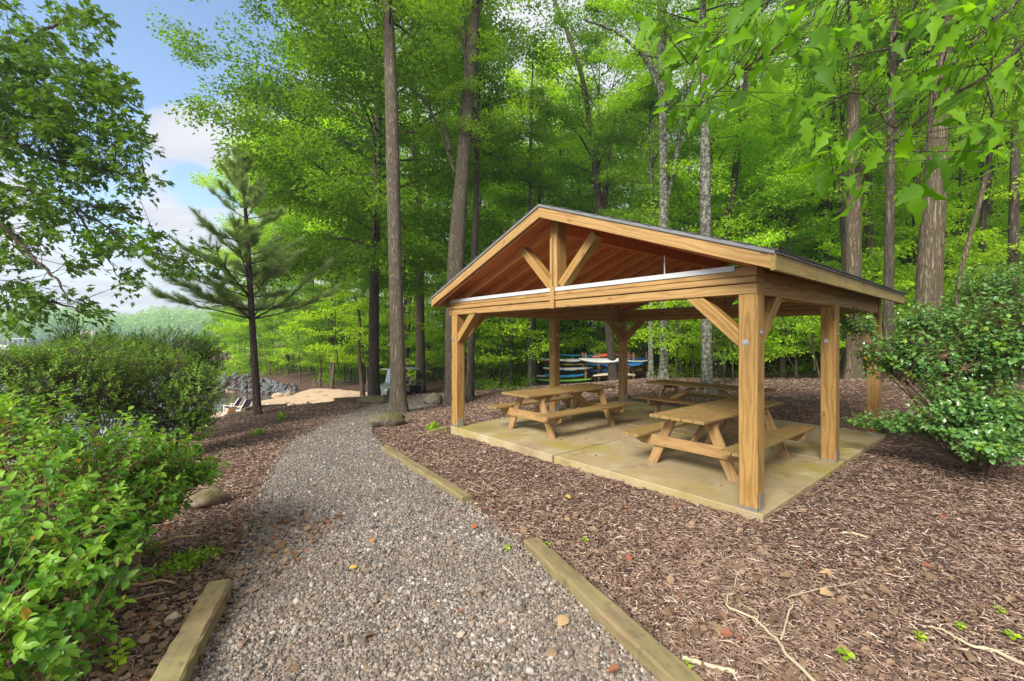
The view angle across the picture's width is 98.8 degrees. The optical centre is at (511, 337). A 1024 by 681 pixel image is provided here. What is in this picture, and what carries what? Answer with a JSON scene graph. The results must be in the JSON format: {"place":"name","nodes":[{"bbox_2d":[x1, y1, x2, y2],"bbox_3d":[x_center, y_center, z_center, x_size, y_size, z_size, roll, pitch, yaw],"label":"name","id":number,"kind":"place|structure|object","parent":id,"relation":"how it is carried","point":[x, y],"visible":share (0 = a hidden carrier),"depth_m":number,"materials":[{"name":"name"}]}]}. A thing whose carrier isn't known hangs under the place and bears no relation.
{"place":"outdoors","nodes":[
{"label":"outdoors","id":0,"kind":"place"},
{"bbox_2d":[0,343,276,464],"bbox_3d":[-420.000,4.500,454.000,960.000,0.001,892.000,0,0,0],"label":"lake water","id":1,"kind":"structure","parent":0,"point":[232,396],"depth_m":32.40,"materials":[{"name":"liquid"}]},
{"bbox_2d":[132,392,694,680],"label":"gravel path","id":2,"kind":"structure","parent":0,"point":[332,569],"depth_m":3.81,"materials":[{"name":"grey gravel"}]},
{"bbox_2d":[0,0,1011,328],"label":"sky","id":3,"kind":"structure","parent":0,"point":[162,79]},
{"bbox_2d":[0,325,1023,680],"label":"ground","id":4,"kind":"structure","parent":0,"point":[434,385],"depth_m":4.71,"materials":[{"name":"brown wood"}]},
{"bbox_2d":[0,331,152,483],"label":"azalea","id":5,"kind":"object","parent":4,"relation":"on","point":[68,373],"visible":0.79,"depth_m":6.53,"materials":[{"name":"green plant"}]},
{"bbox_2d":[0,0,224,346],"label":"maple tree","id":6,"kind":"object","parent":4,"relation":"on","point":[49,110],"visible":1,"depth_m":8.46,"materials":[{"name":"green plant"}]},
{"bbox_2d":[0,385,229,680],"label":"broad leaved shrub","id":7,"kind":"object","parent":4,"relation":"on","point":[93,527],"visible":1,"depth_m":2.67,"materials":[{"name":"green plant"}]},
{"bbox_2d":[0,313,229,454],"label":"azalea","id":8,"kind":"object","parent":4,"relation":"on","point":[201,346],"visible":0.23,"depth_m":9.65,"materials":[{"name":"green plant"}]},
{"bbox_2d":[0,305,262,341],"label":"shore woods","id":9,"kind":"object","parent":4,"relation":"on","point":[183,319],"visible":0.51,"depth_m":353.74,"materials":[{"name":"green plant"}]},
{"bbox_2d":[79,334,226,461],"bbox_3d":[-6.544,1.117,8.066,2.649,2.359,1.900,0,0,0],"label":"azalea","id":10,"kind":"object","parent":4,"relation":"on","point":[194,381],"visible":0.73,"depth_m":7.80,"materials":[{"name":"green plant"}]},
{"bbox_2d":[138,534,222,579],"bbox_3d":[-2.769,1.772,3.536,0.663,0.314,0.550,0,0,0],"label":"weed","id":11,"kind":"object","parent":4,"relation":"on","point":[183,563],"visible":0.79,"depth_m":3.52,"materials":[{"name":"green plant"}]},
{"bbox_2d":[150,579,231,680],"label":"landscape timber","id":12,"kind":"object","parent":4,"relation":"on","point":[180,659],"visible":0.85,"depth_m":2.52,"materials":[{"name":"beige wood"}]},
{"bbox_2d":[183,484,229,508],"bbox_3d":[-3.497,1.839,5.027,0.447,0.261,0.372,0,0,-29],"label":"boulder","id":13,"kind":"object","parent":4,"relation":"on","point":[213,495],"visible":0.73,"depth_m":4.94,"materials":[{"name":"beige stone"}]},
{"bbox_2d":[204,310,276,373],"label":"tree","id":14,"kind":"object","parent":4,"relation":"on","point":[240,361],"visible":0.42,"depth_m":40.91,"materials":[{"name":"green plant"}]},
{"bbox_2d":[141,144,341,415],"bbox_3d":[-8.191,-1.718,13.896,4.965,9.043,5.481,0,0,19],"label":"pine tree","id":15,"kind":"object","parent":4,"relation":"on","point":[245,235],"visible":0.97,"depth_m":13.70,"materials":[{"name":"green plant"}]},
{"bbox_2d":[216,309,280,372],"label":"tree","id":16,"kind":"object","parent":4,"relation":"on","point":[236,338],"visible":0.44,"depth_m":40.49,"materials":[{"name":"green plant"}]},
{"bbox_2d":[188,123,313,364],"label":"tree","id":17,"kind":"object","parent":4,"relation":"on","point":[199,178],"visible":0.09,"depth_m":44.47,"materials":[{"name":"green plant"}]},
{"bbox_2d":[235,313,289,374],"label":"tree","id":18,"kind":"object","parent":4,"relation":"on","point":[263,344],"visible":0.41,"depth_m":38.83,"materials":[{"name":"green plant"}]},
{"bbox_2d":[197,119,331,365],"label":"tree","id":19,"kind":"object","parent":4,"relation":"on","point":[268,227],"visible":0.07,"depth_m":40.65,"materials":[{"name":"green plant"}]},
{"bbox_2d":[241,285,314,373],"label":"tree","id":20,"kind":"object","parent":4,"relation":"on","point":[273,344],"visible":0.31,"depth_m":38.77,"materials":[{"name":"green plant"}]},
{"bbox_2d":[198,386,367,420],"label":"beach","id":21,"kind":"structure","parent":4,"relation":"on","point":[318,396],"depth_m":27.60,"materials":[{"name":"beige sand"}]},
{"bbox_2d":[247,253,329,372],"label":"tree","id":22,"kind":"object","parent":4,"relation":"on","point":[265,338],"visible":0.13,"depth_m":38.83,"materials":[{"name":"green plant"}]},
{"bbox_2d":[260,323,327,383],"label":"tree","id":23,"kind":"object","parent":4,"relation":"on","point":[284,349],"visible":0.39,"depth_m":36.68,"materials":[{"name":"green plant"}]},
{"bbox_2d":[232,108,369,372],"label":"tree","id":24,"kind":"object","parent":4,"relation":"on","point":[310,370],"visible":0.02,"depth_m":37.71,"materials":[{"name":"green plant"}]},
{"bbox_2d":[216,354,389,383],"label":"shrubs","id":25,"kind":"object","parent":4,"relation":"on","point":[265,367],"visible":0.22,"depth_m":40.52,"materials":[{"name":"green plant"}]},
{"bbox_2d":[269,252,364,386],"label":"tree","id":26,"kind":"object","parent":4,"relation":"on","point":[307,285],"visible":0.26,"depth_m":32.05,"materials":[{"name":"green plant"}]},
{"bbox_2d":[253,84,385,379],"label":"tree","id":27,"kind":"object","parent":4,"relation":"on","point":[288,215],"visible":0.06,"depth_m":35.40,"materials":[{"name":"green plant"}]},
{"bbox_2d":[274,299,368,387],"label":"tree","id":28,"kind":"object","parent":4,"relation":"on","point":[310,358],"visible":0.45,"depth_m":30.59,"materials":[{"name":"green plant"}]},
{"bbox_2d":[266,229,389,387],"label":"tree","id":29,"kind":"object","parent":4,"relation":"on","point":[300,344],"visible":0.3,"depth_m":30.35,"materials":[{"name":"green plant"}]},
{"bbox_2d":[278,285,385,395],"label":"tree","id":30,"kind":"object","parent":4,"relation":"on","point":[359,329],"visible":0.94,"depth_m":22.38,"materials":[{"name":"green plant"}]},
{"bbox_2d":[144,0,559,395],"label":"tree","id":31,"kind":"object","parent":4,"relation":"on","point":[421,252],"visible":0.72,"depth_m":17.09,"materials":[{"name":"green plant"}]},
{"bbox_2d":[269,35,437,381],"bbox_3d":[-11.647,-9.503,34.955,12.052,26.996,12.662,0,0,30],"label":"tree","id":32,"kind":"object","parent":4,"relation":"on","point":[319,228],"visible":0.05,"depth_m":33.25,"materials":[{"name":"green plant"}]},
{"bbox_2d":[324,292,404,385],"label":"tree","id":33,"kind":"object","parent":4,"relation":"on","point":[366,356],"visible":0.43,"depth_m":31.64,"materials":[{"name":"green plant"}]},
{"bbox_2d":[301,0,471,412],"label":"tree","id":34,"kind":"object","parent":4,"relation":"on","point":[398,402],"visible":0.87,"depth_m":12.85,"materials":[{"name":"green plant"}]},
{"bbox_2d":[368,412,404,426],"bbox_3d":[-2.816,1.878,9.889,0.816,0.358,0.488,0,0,-20],"label":"boulder","id":35,"kind":"object","parent":4,"relation":"on","point":[393,419],"visible":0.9,"depth_m":9.73,"materials":[{"name":"beige stone"}]},
{"bbox_2d":[336,229,445,373],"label":"tree","id":36,"kind":"object","parent":4,"relation":"on","point":[382,323],"visible":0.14,"depth_m":30.93,"materials":[{"name":"green plant"}]},
{"bbox_2d":[380,367,422,395],"bbox_3d":[-6.803,2.778,26.680,1.200,1.882,2.657,0,0,42],"label":"golf cart","id":37,"kind":"object","parent":4,"relation":"on","point":[411,388],"visible":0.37,"depth_m":26.61,"materials":[{"name":"silver metal"}]},
{"bbox_2d":[324,26,507,393],"bbox_3d":[-5.814,-9.136,28.716,11.835,26.228,9.400,0,0,-41],"label":"tree","id":38,"kind":"object","parent":4,"relation":"on","point":[420,350],"visible":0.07,"depth_m":27.78,"materials":[{"name":"green plant"}]},
{"bbox_2d":[387,321,444,386],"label":"tree","id":39,"kind":"object","parent":4,"relation":"on","point":[426,363],"visible":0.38,"depth_m":30.53,"materials":[{"name":"green plant"}]},
{"bbox_2d":[380,445,472,504],"bbox_3d":[-1.340,1.865,6.202,0.158,0.172,3.056,0,0,-33],"label":"landscape timber","id":40,"kind":"object","parent":4,"relation":"on","point":[454,490],"visible":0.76,"depth_m":5.71,"materials":[{"name":"beige wood"}]},
{"bbox_2d":[384,193,488,381],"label":"tree","id":41,"kind":"object","parent":4,"relation":"on","point":[438,317],"visible":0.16,"depth_m":30.65,"materials":[{"name":"green plant"}]},
{"bbox_2d":[382,208,499,363],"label":"tree","id":42,"kind":"object","parent":4,"relation":"on","point":[428,319],"visible":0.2,"depth_m":29.46,"materials":[{"name":"green plant"}]},
{"bbox_2d":[403,0,529,404],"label":"tree","id":43,"kind":"object","parent":4,"relation":"on","point":[456,254],"visible":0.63,"depth_m":15.30,"materials":[{"name":"green plant"}]},
{"bbox_2d":[401,51,556,375],"bbox_3d":[-2.983,-10.578,35.539,14.032,28.156,11.144,0,0,-8],"label":"tree","id":44,"kind":"object","parent":4,"relation":"on","point":[490,196],"visible":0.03,"depth_m":34.41,"materials":[{"name":"green plant"}]},
{"bbox_2d":[414,0,546,398],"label":"tree","id":45,"kind":"object","parent":4,"relation":"on","point":[477,135],"visible":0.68,"depth_m":16.47,"materials":[{"name":"green plant"}]},
{"bbox_2d":[439,316,547,387],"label":"tree","id":46,"kind":"object","parent":4,"relation":"on","point":[494,366],"visible":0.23,"depth_m":24.89,"materials":[{"name":"green plant"}]},
{"bbox_2d":[465,317,563,387],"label":"tree","id":47,"kind":"object","parent":4,"relation":"on","point":[530,333],"visible":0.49,"depth_m":19.44,"materials":[{"name":"green plant"}]},
{"bbox_2d":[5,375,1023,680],"bbox_3d":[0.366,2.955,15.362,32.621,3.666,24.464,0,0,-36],"label":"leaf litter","id":48,"kind":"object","parent":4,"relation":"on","point":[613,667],"visible":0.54,"depth_m":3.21,"materials":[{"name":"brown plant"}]},
{"bbox_2d":[476,317,562,380],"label":"tree","id":49,"kind":"object","parent":4,"relation":"on","point":[525,346],"visible":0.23,"depth_m":26.41,"materials":[{"name":"green plant"}]},
{"bbox_2d":[433,32,624,372],"bbox_3d":[1.663,-9.361,31.758,11.668,24.784,12.258,0,0,38],"label":"tree","id":50,"kind":"object","parent":4,"relation":"on","point":[557,90],"visible":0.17,"depth_m":30.04,"materials":[{"name":"green plant"}]},
{"bbox_2d":[481,53,583,385],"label":"tree","id":51,"kind":"object","parent":4,"relation":"on","point":[558,139],"visible":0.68,"depth_m":21.73,"materials":[{"name":"green plant"}]},
{"bbox_2d":[211,329,866,390],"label":"undergrowth","id":52,"kind":"object","parent":4,"relation":"on","point":[495,385],"visible":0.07,"depth_m":25.05,"materials":[{"name":"green plant"}]},
{"bbox_2d":[499,158,583,385],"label":"tree","id":53,"kind":"object","parent":4,"relation":"on","point":[553,196],"visible":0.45,"depth_m":23.89,"materials":[{"name":"green plant"}]},
{"bbox_2d":[518,319,597,378],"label":"tree","id":54,"kind":"object","parent":4,"relation":"on","point":[586,330],"visible":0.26,"depth_m":27.68,"materials":[{"name":"green plant"}]},
{"bbox_2d":[505,124,618,373],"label":"tree","id":55,"kind":"object","parent":4,"relation":"on","point":[586,188],"visible":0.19,"depth_m":28.25,"materials":[{"name":"green plant"}]},
{"bbox_2d":[525,69,647,365],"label":"tree","id":56,"kind":"object","parent":4,"relation":"on","point":[610,195],"visible":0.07,"depth_m":32.23,"materials":[{"name":"green plant"}]},
{"bbox_2d":[548,320,634,375],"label":"tree","id":57,"kind":"object","parent":4,"relation":"on","point":[591,350],"visible":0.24,"depth_m":27.86,"materials":[{"name":"green plant"}]},
{"bbox_2d":[548,99,658,369],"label":"tree","id":58,"kind":"object","parent":4,"relation":"on","point":[644,166],"visible":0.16,"depth_m":29.18,"materials":[{"name":"green plant"}]},
{"bbox_2d":[517,0,707,380],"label":"tree","id":59,"kind":"object","parent":4,"relation":"on","point":[586,37],"visible":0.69,"depth_m":23.25,"materials":[{"name":"green plant"}]},
{"bbox_2d":[524,537,703,680],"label":"landscape timber","id":60,"kind":"object","parent":4,"relation":"on","point":[644,647],"visible":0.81,"depth_m":2.67,"materials":[{"name":"beige wood"}]},
{"bbox_2d":[583,69,728,378],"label":"tree","id":61,"kind":"object","parent":4,"relation":"on","point":[651,145],"visible":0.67,"depth_m":20.67,"materials":[{"name":"green plant"}]},
{"bbox_2d":[635,300,700,379],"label":"tree","id":62,"kind":"object","parent":4,"relation":"on","point":[676,322],"visible":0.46,"depth_m":17.32,"materials":[{"name":"green plant"}]},
{"bbox_2d":[451,401,885,522],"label":"concrete slab","id":63,"kind":"structure","parent":4,"relation":"on","point":[695,478],"depth_m":6.57,"materials":[{"name":"beige concrete"}]},
{"bbox_2d":[487,383,634,438],"bbox_3d":[0.978,1.375,8.586,2.446,0.744,1.640,0,0,-40],"label":"picnic table","id":64,"kind":"object","parent":63,"relation":"on","point":[541,397],"visible":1,"depth_m":8.33,"materials":[{"name":"brown wood"}]},
{"bbox_2d":[429,204,906,511],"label":"pavilion","id":65,"kind":"structure","parent":63,"relation":"on","point":[554,265],"depth_m":6.31,"materials":[{"name":"brown wood"}]},
{"bbox_2d":[634,380,784,417],"bbox_3d":[4.115,1.375,9.307,1.640,0.744,2.446,0,0,-40],"label":"picnic table","id":66,"kind":"object","parent":63,"relation":"on","point":[679,397],"visible":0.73,"depth_m":9.56,"materials":[{"name":"brown wood"}]},
{"bbox_2d":[621,397,814,482],"bbox_3d":[2.976,1.375,6.282,2.446,0.744,1.640,0,0,-40],"label":"picnic table","id":67,"kind":"object","parent":63,"relation":"on","point":[712,416],"visible":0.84,"depth_m":5.94,"materials":[{"name":"brown wood"}]},
{"bbox_2d":[584,0,763,379],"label":"tree","id":68,"kind":"object","parent":4,"relation":"on","point":[665,182],"visible":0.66,"depth_m":17.97,"materials":[{"name":"green plant"}]},
{"bbox_2d":[653,319,733,377],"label":"tree","id":69,"kind":"object","parent":4,"relation":"on","point":[681,354],"visible":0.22,"depth_m":19.59,"materials":[{"name":"green plant"}]},
{"bbox_2d":[608,166,781,376],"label":"tree","id":70,"kind":"object","parent":4,"relation":"on","point":[636,206],"visible":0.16,"depth_m":21.75,"materials":[{"name":"green plant"}]},
{"bbox_2d":[601,0,791,346],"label":"tree","id":71,"kind":"object","parent":4,"relation":"on","point":[647,158],"visible":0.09,"depth_m":30.95,"materials":[{"name":"green plant"}]},
{"bbox_2d":[615,0,782,393],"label":"tree","id":72,"kind":"object","parent":4,"relation":"on","point":[706,230],"visible":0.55,"depth_m":14.37,"materials":[{"name":"green plant"}]},
{"bbox_2d":[464,333,976,389],"bbox_3d":[30.162,0.742,33.621,73.163,5.257,25.989,0,0,0],"label":"ground cover","id":73,"kind":"object","parent":4,"relation":"on","point":[512,383],"visible":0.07,"depth_m":26.11,"materials":[{"name":"green plant"}]},
{"bbox_2d":[643,297,813,381],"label":"tree","id":74,"kind":"object","parent":4,"relation":"on","point":[725,358],"visible":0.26,"depth_m":15.84,"materials":[{"name":"green plant"}]},
{"bbox_2d":[634,84,830,304],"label":"tree","id":75,"kind":"object","parent":4,"relation":"on","point":[715,148],"visible":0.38,"depth_m":18.68,"materials":[{"name":"green plant"}]},
{"bbox_2d":[671,0,796,377],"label":"tree","id":76,"kind":"object","parent":4,"relation":"on","point":[718,368],"visible":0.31,"depth_m":19.87,"materials":[{"name":"green plant"}]},
{"bbox_2d":[668,150,827,360],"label":"tree","id":77,"kind":"object","parent":4,"relation":"on","point":[726,174],"visible":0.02,"depth_m":27.58,"materials":[{"name":"green plant"}]},
{"bbox_2d":[710,74,845,370],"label":"tree","id":78,"kind":"object","parent":4,"relation":"on","point":[774,218],"visible":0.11,"depth_m":22.46,"materials":[{"name":"green plant"}]},
{"bbox_2d":[712,116,845,364],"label":"tree","id":79,"kind":"object","parent":4,"relation":"on","point":[807,242],"visible":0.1,"depth_m":21.76,"materials":[{"name":"green plant"}]},
{"bbox_2d":[715,108,844,246],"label":"tree","id":80,"kind":"object","parent":4,"relation":"on","point":[741,160],"visible":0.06,"depth_m":25.98,"materials":[{"name":"green plant"}]},
{"bbox_2d":[733,301,841,378],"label":"tree","id":81,"kind":"object","parent":4,"relation":"on","point":[817,336],"visible":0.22,"depth_m":16.96,"materials":[{"name":"green plant"}]},
{"bbox_2d":[725,569,860,680],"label":"fallen branch","id":82,"kind":"object","parent":4,"relation":"on","point":[801,668],"visible":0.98,"depth_m":2.72,"materials":[{"name":"brown wood"}]},
{"bbox_2d":[695,0,908,342],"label":"tree","id":83,"kind":"object","parent":4,"relation":"on","point":[766,72],"visible":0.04,"depth_m":27.83,"materials":[{"name":"green plant"}]},
{"bbox_2d":[680,91,925,375],"bbox_3d":[12.427,-3.914,19.882,9.768,12.254,9.959,0,0,-37],"label":"tree","id":84,"kind":"object","parent":4,"relation":"on","point":[788,221],"visible":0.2,"depth_m":19.43,"materials":[{"name":"green plant"}]},
{"bbox_2d":[764,301,863,379],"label":"tree","id":85,"kind":"object","parent":4,"relation":"on","point":[787,338],"visible":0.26,"depth_m":16.03,"materials":[{"name":"green plant"}]},
{"bbox_2d":[758,0,883,379],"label":"tree","id":86,"kind":"object","parent":4,"relation":"on","point":[853,246],"visible":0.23,"depth_m":14.36,"materials":[{"name":"green plant"}]},
{"bbox_2d":[625,0,1023,225],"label":"oak tree","id":87,"kind":"object","parent":4,"relation":"on","point":[824,43],"visible":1,"depth_m":2.34,"materials":[{"name":"green plant"}]},
{"bbox_2d":[713,114,956,339],"bbox_3d":[14.595,-3.978,21.203,9.519,12.115,9.336,0,0,-33],"label":"tree","id":88,"kind":"object","parent":4,"relation":"on","point":[825,255],"visible":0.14,"depth_m":19.84,"materials":[{"name":"green plant"}]},
{"bbox_2d":[759,177,910,360],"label":"tree","id":89,"kind":"object","parent":4,"relation":"on","point":[817,352],"visible":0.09,"depth_m":22.98,"materials":[{"name":"green plant"}]},
{"bbox_2d":[754,41,928,261],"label":"tree","id":90,"kind":"object","parent":4,"relation":"on","point":[828,204],"visible":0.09,"depth_m":20.64,"materials":[{"name":"green plant"}]},
{"bbox_2d":[759,23,965,378],"bbox_3d":[12.240,-4.683,15.938,6.480,13.135,5.859,0,0,-36],"label":"tree","id":91,"kind":"object","parent":4,"relation":"on","point":[797,186],"visible":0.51,"depth_m":15.92,"materials":[{"name":"green plant"}]},
{"bbox_2d":[797,238,949,337],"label":"tree","id":92,"kind":"object","parent":4,"relation":"on","point":[834,251],"visible":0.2,"depth_m":17.39,"materials":[{"name":"green plant"}]},
{"bbox_2d":[780,0,979,297],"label":"tree","id":93,"kind":"object","parent":4,"relation":"on","point":[870,242],"visible":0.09,"depth_m":18.87,"materials":[{"name":"green plant"}]},
{"bbox_2d":[744,0,1023,379],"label":"tree","id":94,"kind":"object","parent":4,"relation":"on","point":[888,272],"visible":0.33,"depth_m":12.95,"materials":[{"name":"green plant"}]},
{"bbox_2d":[768,0,1021,270],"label":"tree","id":95,"kind":"object","parent":4,"relation":"on","point":[789,78],"visible":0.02,"depth_m":25.12,"materials":[{"name":"green plant"}]},
{"bbox_2d":[838,179,1005,336],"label":"tree","id":96,"kind":"object","parent":4,"relation":"on","point":[905,226],"visible":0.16,"depth_m":18.89,"materials":[{"name":"green plant"}]},
{"bbox_2d":[853,0,998,381],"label":"tree","id":97,"kind":"object","parent":4,"relation":"on","point":[929,282],"visible":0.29,"depth_m":11.84,"materials":[{"name":"green plant"}]},
{"bbox_2d":[837,47,1023,360],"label":"tree","id":98,"kind":"object","parent":4,"relation":"on","point":[986,237],"visible":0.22,"depth_m":18.46,"materials":[{"name":"green plant"}]},
{"bbox_2d":[838,1,1023,302],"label":"tree","id":99,"kind":"object","parent":4,"relation":"on","point":[913,218],"visible":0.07,"depth_m":18.91,"materials":[{"name":"green plant"}]},
{"bbox_2d":[839,254,1023,474],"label":"glossy shrub","id":100,"kind":"object","parent":4,"relation":"on","point":[980,428],"visible":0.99,"depth_m":5.69,"materials":[{"name":"green plant"}]},
{"bbox_2d":[873,0,1023,372],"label":"tree","id":101,"kind":"object","parent":4,"relation":"on","point":[987,176],"visible":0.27,"depth_m":12.96,"materials":[{"name":"green plant"}]},
{"bbox_2d":[878,244,1022,349],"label":"tree","id":102,"kind":"object","parent":4,"relation":"on","point":[951,251],"visible":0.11,"depth_m":18.22,"materials":[{"name":"green plant"}]},
{"bbox_2d":[895,33,1023,326],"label":"tree","id":103,"kind":"object","parent":4,"relation":"on","point":[985,208],"visible":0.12,"depth_m":18.93,"materials":[{"name":"green plant"}]},
{"bbox_2d":[897,96,1023,324],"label":"tree","id":104,"kind":"object","parent":4,"relation":"on","point":[969,179],"visible":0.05,"depth_m":22.87,"materials":[{"name":"green plant"}]},
{"bbox_2d":[914,1,1023,367],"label":"tree","id":105,"kind":"object","parent":4,"relation":"on","point":[1014,215],"visible":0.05,"depth_m":16.91,"materials":[{"name":"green plant"}]},
{"bbox_2d":[945,134,1023,309],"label":"tree","id":106,"kind":"object","parent":4,"relation":"on","point":[973,202],"visible":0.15,"depth_m":20.32,"materials":[{"name":"green plant"}]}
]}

